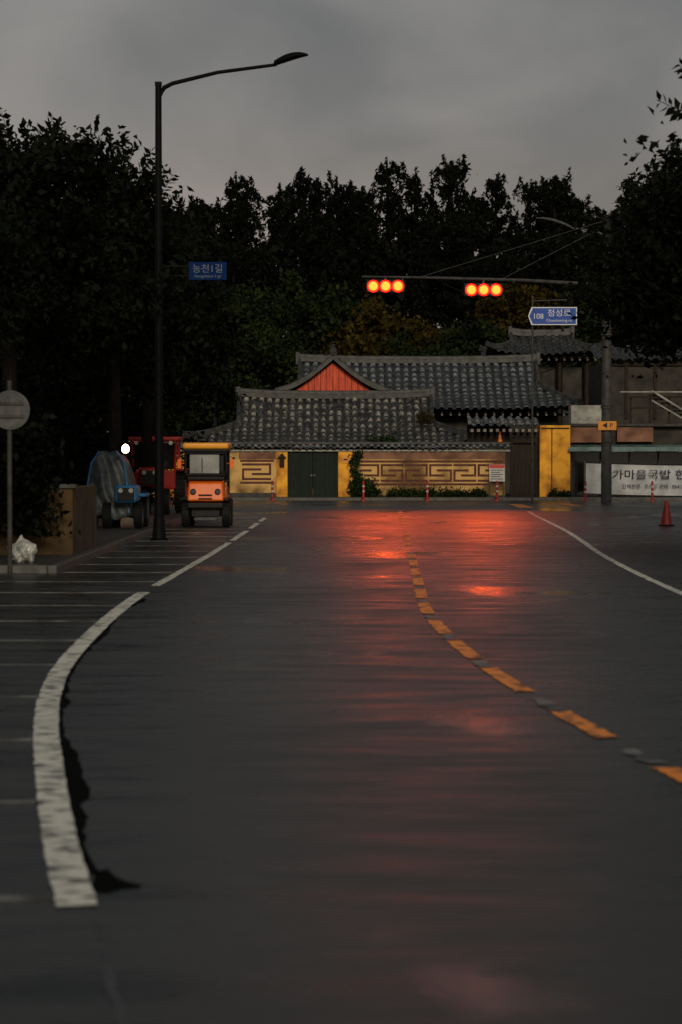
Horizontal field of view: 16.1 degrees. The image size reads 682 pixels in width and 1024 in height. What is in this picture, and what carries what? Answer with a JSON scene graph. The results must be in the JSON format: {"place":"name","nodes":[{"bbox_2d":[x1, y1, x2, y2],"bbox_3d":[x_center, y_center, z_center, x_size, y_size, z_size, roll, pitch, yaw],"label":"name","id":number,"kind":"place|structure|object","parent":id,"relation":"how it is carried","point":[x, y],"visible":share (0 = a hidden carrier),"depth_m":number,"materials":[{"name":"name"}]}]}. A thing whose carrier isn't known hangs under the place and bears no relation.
{"place":"outdoors","nodes":[
{"label":"outdoors","id":0,"kind":"place"},
{"bbox_2d":[0,507,181,572],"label":"pavement","id":1,"kind":"structure","parent":0,"point":[114,538],"depth_m":45.04,"materials":[{"name":"grey concrete"}]},
{"bbox_2d":[0,381,29,573],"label":"round traffic sign","id":2,"kind":"object","parent":1,"relation":"on","point":[14,409],"visible":1,"depth_m":36.92,"materials":[{"name":"metal"}]},
{"bbox_2d":[12,534,36,562],"bbox_3d":[-4.990,0.602,37.827,0.472,0.500,0.461,0,1,0],"label":"rubbish bag","id":3,"kind":"object","parent":1,"relation":"on","point":[24,550],"visible":0.89,"depth_m":37.70,"materials":[{"name":"white plastic"}]},
{"bbox_2d":[0,488,73,554],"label":"wall","id":4,"kind":"structure","parent":1,"relation":"on","point":[63,544],"depth_m":41.02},
{"bbox_2d":[0,378,84,538],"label":"creeper","id":5,"kind":"object","parent":4,"relation":"attached to","point":[28,471],"visible":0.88,"depth_m":40.27,"materials":[{"name":"green plant"}]},
{"bbox_2d":[50,484,77,487],"bbox_3d":[-6.775,-0.442,41.126,4.550,0.065,0.350,0,1,0],"label":"coping","id":6,"kind":"object","parent":4,"relation":"on","point":[68,486],"visible":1,"depth_m":40.95,"materials":[{"name":"concrete"}]},
{"bbox_2d":[0,185,92,389],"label":"broadleaf tree","id":7,"kind":"object","parent":1,"relation":"on","point":[23,344],"visible":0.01,"depth_m":59.30,"materials":[{"name":"green plant"}]},
{"bbox_2d":[74,485,96,553],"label":"return wall","id":8,"kind":"structure","parent":1,"relation":"on","point":[85,509],"depth_m":43.06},
{"bbox_2d":[0,107,174,480],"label":"broadleaf tree","id":9,"kind":"object","parent":1,"relation":"on","point":[55,304],"visible":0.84,"depth_m":45.71,"materials":[{"name":"green plant"}]},
{"bbox_2d":[16,131,219,526],"bbox_3d":[-5.729,-4.436,57.690,5.667,9.606,8.064,0,1,0],"label":"broadleaf tree","id":10,"kind":"object","parent":1,"relation":"on","point":[140,233],"visible":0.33,"depth_m":56.98,"materials":[{"name":"green plant"}]},
{"bbox_2d":[87,451,149,527],"bbox_3d":[-5.275,-0.534,56.590,1.510,1.813,2.514,0,1,0],"label":"blue tractor","id":11,"kind":"object","parent":1,"relation":"on","point":[120,495],"visible":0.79,"depth_m":55.92,"materials":[{"name":"paint"}]},
{"bbox_2d":[122,444,128,456],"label":"lit post lamp","id":12,"kind":"object","parent":1,"relation":"on","point":[125,449],"visible":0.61,"depth_m":71.50,"materials":[{"name":"glass"}]},
{"bbox_2d":[56,209,254,513],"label":"broadleaf tree","id":13,"kind":"object","parent":1,"relation":"on","point":[198,359],"visible":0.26,"depth_m":69.97,"materials":[{"name":"green plant"}]},
{"bbox_2d":[128,436,187,513],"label":"red tractor","id":14,"kind":"object","parent":1,"relation":"on","point":[174,479],"visible":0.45,"depth_m":70.46,"materials":[{"name":"paint"}]},
{"bbox_2d":[162,262,226,279],"bbox_3d":[-3.105,-5.099,51.179,1.370,0.380,0.052,0,1,0],"label":"street name sign","id":15,"kind":"object","parent":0,"point":[207,270],"visible":1,"depth_m":51.17,"materials":[{"name":"blue metal"}]},
{"bbox_2d":[297,363,369,389],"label":"gable red boards","id":16,"kind":"object","parent":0,"point":[332,376],"visible":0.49,"depth_m":108.84,"materials":[{"name":"red wood"}]},
{"bbox_2d":[290,360,376,389],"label":"gable wing tiles","id":17,"kind":"object","parent":16,"relation":"on","point":[326,366],"visible":0.32,"depth_m":112.17,"materials":[{"name":"grey tile"}]},
{"bbox_2d":[1,337,671,451],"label":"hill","id":18,"kind":"structure","parent":0,"point":[214,424],"depth_m":176.04,"materials":[{"name":"green plant"}]},
{"bbox_2d":[0,229,681,451],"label":"woodland","id":19,"kind":"object","parent":18,"relation":"on","point":[365,327],"visible":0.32,"depth_m":135.06,"materials":[{"name":"green plant"}]},
{"bbox_2d":[150,154,654,435],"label":"pine forest","id":20,"kind":"object","parent":18,"relation":"on","point":[355,224],"visible":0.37,"depth_m":155.63,"materials":[{"name":"green plant"}]},
{"bbox_2d":[0,501,681,1023],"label":"road","id":21,"kind":"structure","parent":0,"point":[330,775],"depth_m":13.75,"materials":[{"name":"grey asphalt"}]},
{"bbox_2d":[0,141,61,390],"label":"broadleaf tree","id":22,"kind":"object","parent":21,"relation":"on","point":[10,233],"visible":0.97,"depth_m":36.33,"materials":[{"name":"green plant"}]},
{"bbox_2d":[17,241,255,420],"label":"broadleaf tree","id":23,"kind":"object","parent":21,"relation":"on","point":[203,398],"visible":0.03,"depth_m":79.86,"materials":[{"name":"green plant"}]},
{"bbox_2d":[170,428,234,505],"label":"shrub mass","id":24,"kind":"object","parent":21,"relation":"on","point":[191,439],"visible":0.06,"depth_m":87.53,"materials":[{"name":"green plant"}]},
{"bbox_2d":[177,443,233,526],"bbox_3d":[-3.410,-0.695,61.751,1.420,2.141,2.140,0,1,0],"label":"orange utility vehicle","id":25,"kind":"object","parent":21,"relation":"on","point":[207,476],"visible":1,"depth_m":60.90,"materials":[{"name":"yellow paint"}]},
{"bbox_2d":[150,52,307,540],"bbox_3d":[-2.371,-4.550,51.208,3.358,10.320,0.380,0,1,0],"label":"street lamp","id":26,"kind":"object","parent":21,"relation":"on","point":[159,533],"visible":1,"depth_m":51.15,"materials":[{"name":"black metal"}]},
{"bbox_2d":[269,481,274,500],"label":"delineator post","id":27,"kind":"object","parent":21,"relation":"on","point":[272,493],"visible":1,"depth_m":96.77,"materials":[{"name":"plastic"}]},
{"bbox_2d":[0,504,681,1023],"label":"road markings","id":28,"kind":"object","parent":21,"relation":"on","point":[70,864],"visible":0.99,"depth_m":14.37,"materials":[{"name":"white paint"}]},
{"bbox_2d":[360,481,366,500],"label":"delineator post","id":29,"kind":"object","parent":21,"relation":"on","point":[363,490],"visible":1,"depth_m":96.78,"materials":[{"name":"plastic"}]},
{"bbox_2d":[424,481,429,500],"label":"delineator post","id":30,"kind":"object","parent":21,"relation":"on","point":[427,492],"visible":1,"depth_m":96.57,"materials":[{"name":"plastic"}]},
{"bbox_2d":[362,214,611,502],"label":"traffic signal","id":31,"kind":"object","parent":21,"relation":"on","point":[385,285],"visible":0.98,"depth_m":92.26,"materials":[{"name":"metal"}]},
{"bbox_2d":[229,218,680,373],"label":"overhead cable","id":32,"kind":"object","parent":31,"relation":"attached to","point":[475,266],"visible":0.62,"depth_m":98.21,"materials":[{"name":"paint"}]},
{"bbox_2d":[598,421,615,429],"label":"warning plate","id":33,"kind":"object","parent":31,"relation":"attached to","point":[606,425],"visible":1,"depth_m":92.15,"materials":[{"name":"orange metal"}]},
{"bbox_2d":[494,481,499,500],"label":"delineator post","id":34,"kind":"object","parent":21,"relation":"on","point":[496,499],"visible":1,"depth_m":96.76,"materials":[{"name":"plastic"}]},
{"bbox_2d":[528,296,576,502],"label":"road name sign","id":35,"kind":"object","parent":21,"relation":"on","point":[548,316],"visible":1,"depth_m":92.01,"materials":[{"name":"metal"}]},
{"bbox_2d":[582,481,588,501],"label":"delineator post","id":36,"kind":"object","parent":21,"relation":"on","point":[585,494],"visible":1,"depth_m":94.97,"materials":[{"name":"plastic"}]},
{"bbox_2d":[552,146,680,363],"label":"street tree","id":37,"kind":"object","parent":21,"relation":"on","point":[602,247],"visible":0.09,"depth_m":70.59,"materials":[{"name":"green plant"}]},
{"bbox_2d":[560,139,681,378],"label":"street tree","id":38,"kind":"object","parent":21,"relation":"on","point":[648,290],"visible":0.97,"depth_m":57.65,"materials":[{"name":"green plant"}]},
{"bbox_2d":[622,58,681,180],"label":"street tree","id":39,"kind":"object","parent":21,"relation":"on","point":[671,161],"visible":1,"depth_m":30.50,"materials":[{"name":"green plant"}]},
{"bbox_2d":[649,481,654,501],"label":"delineator post","id":40,"kind":"object","parent":21,"relation":"on","point":[652,491],"visible":1,"depth_m":95.48,"materials":[{"name":"plastic"}]},
{"bbox_2d":[658,501,674,525],"bbox_3d":[8.350,0.032,62.017,0.370,0.651,0.370,0,1,0],"label":"traffic cone","id":41,"kind":"object","parent":21,"relation":"on","point":[666,519],"visible":1,"depth_m":61.93,"materials":[{"name":"red plastic"}]},
{"bbox_2d":[0,0,681,336],"label":"sky","id":42,"kind":"structure","parent":0,"point":[527,89],"materials":[{"name":"grey"}]},
{"bbox_2d":[230,446,458,486],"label":"walls","id":43,"kind":"structure","parent":0,"point":[324,448],"depth_m":104.36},
{"bbox_2d":[232,446,477,451],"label":"rafters","id":44,"kind":"object","parent":43,"relation":"attached to","point":[330,448],"visible":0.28,"depth_m":103.51,"materials":[{"name":"brown wood"}]},
{"bbox_2d":[152,497,681,500],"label":"pavement","id":45,"kind":"structure","parent":0,"point":[451,498],"depth_m":97.22,"materials":[{"name":"grey concrete"}]},
{"bbox_2d":[346,471,383,496],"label":"roadside weeds","id":46,"kind":"object","parent":45,"relation":"on","point":[371,490],"visible":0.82,"depth_m":98.72,"materials":[{"name":"green plant"}]},
{"bbox_2d":[385,484,488,496],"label":"roadside weeds","id":47,"kind":"object","parent":45,"relation":"on","point":[447,492],"visible":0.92,"depth_m":98.91,"materials":[{"name":"green plant"}]},
{"bbox_2d":[489,464,504,496],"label":"notice board","id":48,"kind":"object","parent":45,"relation":"on","point":[496,472],"visible":0.91,"depth_m":99.19,"materials":[{"name":"white metal"}]},
{"bbox_2d":[545,488,571,496],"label":"roadside weeds","id":49,"kind":"object","parent":45,"relation":"on","point":[563,493],"visible":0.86,"depth_m":98.75,"materials":[{"name":"green plant"}]},
{"bbox_2d":[584,461,681,495],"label":"cloth banner","id":50,"kind":"object","parent":45,"relation":"on","point":[636,480],"visible":0.95,"depth_m":98.29,"materials":[{"name":"white fabric"}]},
{"bbox_2d":[273,352,582,404],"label":"ridges","id":51,"kind":"object","parent":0,"point":[301,359],"visible":0.64,"depth_m":117.93,"materials":[{"name":"tile"}]},
{"bbox_2d":[589,364,681,423],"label":"walls","id":52,"kind":"structure","parent":0,"point":[669,378],"depth_m":109.91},
{"bbox_2d":[590,345,681,360],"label":"roof tiles","id":53,"kind":"object","parent":52,"relation":"on","point":[616,353],"visible":0.43,"depth_m":110.80,"materials":[{"name":"grey tile"}]},
{"bbox_2d":[611,361,681,417],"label":"beams","id":54,"kind":"structure","parent":52,"relation":"attached to","point":[626,364],"depth_m":109.78,"materials":[{"name":"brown wood"}]},
{"label":"ground","id":55,"kind":"structure","parent":0,"visible":0},
{"bbox_2d":[168,451,351,496],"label":"yellow piers","id":56,"kind":"structure","parent":55,"relation":"on","point":[344,479],"depth_m":99.35,"materials":[{"name":"yellow paint"}]},
{"bbox_2d":[278,453,285,466],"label":"wall lantern","id":57,"kind":"object","parent":56,"relation":"attached to","point":[281,456],"depth_m":99.22,"materials":[{"name":"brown wood"}]},
{"bbox_2d":[288,452,337,496],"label":"wooden gate","id":58,"kind":"structure","parent":56,"relation":"attached to","point":[312,474],"depth_m":99.45,"materials":[{"name":"wood"}]},
{"bbox_2d":[342,455,348,462],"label":"house number plate","id":59,"kind":"object","parent":56,"relation":"attached to","point":[345,458],"visible":1,"depth_m":99.31,"materials":[{"name":"orange"}]},
{"bbox_2d":[151,452,504,496],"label":"render wall","id":60,"kind":"structure","parent":55,"relation":"on","point":[236,486],"depth_m":99.39,"materials":[{"name":"beige paint"}]},
{"bbox_2d":[180,450,509,450],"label":"pale capping","id":61,"kind":"object","parent":60,"relation":"on","point":[368,450],"visible":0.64,"depth_m":99.27,"materials":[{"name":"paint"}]},
{"bbox_2d":[177,443,509,449],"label":"coping tiles","id":62,"kind":"object","parent":61,"relation":"on","point":[431,446],"visible":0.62,"depth_m":99.30,"materials":[{"name":"grey tile"}]},
{"bbox_2d":[163,442,509,445],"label":"coping ridge","id":63,"kind":"structure","parent":62,"relation":"on","point":[373,443],"depth_m":99.45,"materials":[{"name":"tile"}]},
{"bbox_2d":[498,432,502,441],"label":"traffic cone","id":64,"kind":"object","parent":63,"relation":"on","point":[499,438],"visible":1,"depth_m":99.49,"materials":[{"name":"orange plastic"}]},
{"bbox_2d":[365,431,400,449],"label":"weeds","id":65,"kind":"object","parent":61,"relation":"on","point":[387,438],"visible":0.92,"depth_m":100.00,"materials":[{"name":"green plant"}]},
{"bbox_2d":[347,450,363,490],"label":"wall creeper","id":66,"kind":"object","parent":60,"relation":"attached to","point":[356,463],"depth_m":99.07,"materials":[{"name":"green plant"}]},
{"bbox_2d":[240,460,502,484],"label":"brick fret","id":67,"kind":"object","parent":60,"relation":"attached to","point":[426,465],"visible":1,"depth_m":99.37,"materials":[{"name":"brown brick"}]},
{"bbox_2d":[239,452,504,458],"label":"brown band","id":68,"kind":"object","parent":60,"relation":"attached to","point":[401,455],"visible":1,"depth_m":99.36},
{"bbox_2d":[229,493,504,496],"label":"stone plinth","id":69,"kind":"structure","parent":55,"relation":"on","point":[249,494],"depth_m":99.38,"materials":[{"name":"concrete"}]},
{"bbox_2d":[434,408,556,493],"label":"walls","id":70,"kind":"structure","parent":55,"relation":"on","point":[457,421],"depth_m":115.53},
{"bbox_2d":[302,362,579,410],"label":"roof tiles","id":71,"kind":"object","parent":70,"relation":"on","point":[479,386],"visible":0.48,"depth_m":116.69,"materials":[{"name":"grey tile"}]},
{"bbox_2d":[434,409,564,415],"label":"rafters","id":72,"kind":"object","parent":70,"relation":"attached to","point":[502,413],"visible":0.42,"depth_m":114.64,"materials":[{"name":"brown wood"}]},
{"bbox_2d":[434,413,567,415],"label":"soffit","id":73,"kind":"structure","parent":70,"relation":"on","point":[561,414],"depth_m":114.74,"materials":[{"name":"brown wood"}]},
{"bbox_2d":[467,416,538,496],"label":"dark gateway","id":74,"kind":"object","parent":55,"relation":"on","point":[485,429],"visible":0.96,"depth_m":99.69,"materials":[{"name":"brown wood"}]},
{"bbox_2d":[479,326,601,424],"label":"pavilion","id":75,"kind":"structure","parent":55,"relation":"on","point":[556,346],"depth_m":125.48,"materials":[{"name":"tile"}]},
{"bbox_2d":[536,217,602,234],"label":"street lamp","id":76,"kind":"object","parent":55,"relation":"on","point":[558,222],"visible":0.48,"depth_m":111.62,"materials":[{"name":"metal"}]},
{"bbox_2d":[536,390,681,496],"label":"village shop","id":77,"kind":"structure","parent":55,"relation":"on","point":[565,451],"depth_m":100.04,"materials":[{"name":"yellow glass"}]},
{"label":"wing walls","id":78,"kind":"object","parent":55,"relation":"on","visible":0},
{"bbox_2d":[184,397,466,441],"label":"roof tiles","id":79,"kind":"object","parent":78,"relation":"attached to","point":[347,419],"visible":0.75,"depth_m":105.03,"materials":[{"name":"grey tile"}]},
{"bbox_2d":[182,387,466,437],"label":"ridges","id":80,"kind":"object","parent":79,"relation":"attached to","point":[429,393],"visible":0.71,"depth_m":106.38,"materials":[{"name":"tile"}]},
{"bbox_2d":[415,407,435,423],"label":"roof moss plants","id":81,"kind":"object","parent":79,"relation":"on","point":[425,416],"visible":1,"depth_m":104.33,"materials":[{"name":"green plant"}]},
{"bbox_2d":[275,354,391,389],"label":"gable ridges","id":82,"kind":"object","parent":78,"relation":"on","point":[343,365],"visible":0.92,"depth_m":108.40,"materials":[{"name":"grey tile"}]},
{"bbox_2d":[329,344,336,354],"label":"finial","id":83,"kind":"object","parent":82,"relation":"on","point":[333,350],"visible":1,"depth_m":108.31,"materials":[{"name":"concrete"}]}
]}

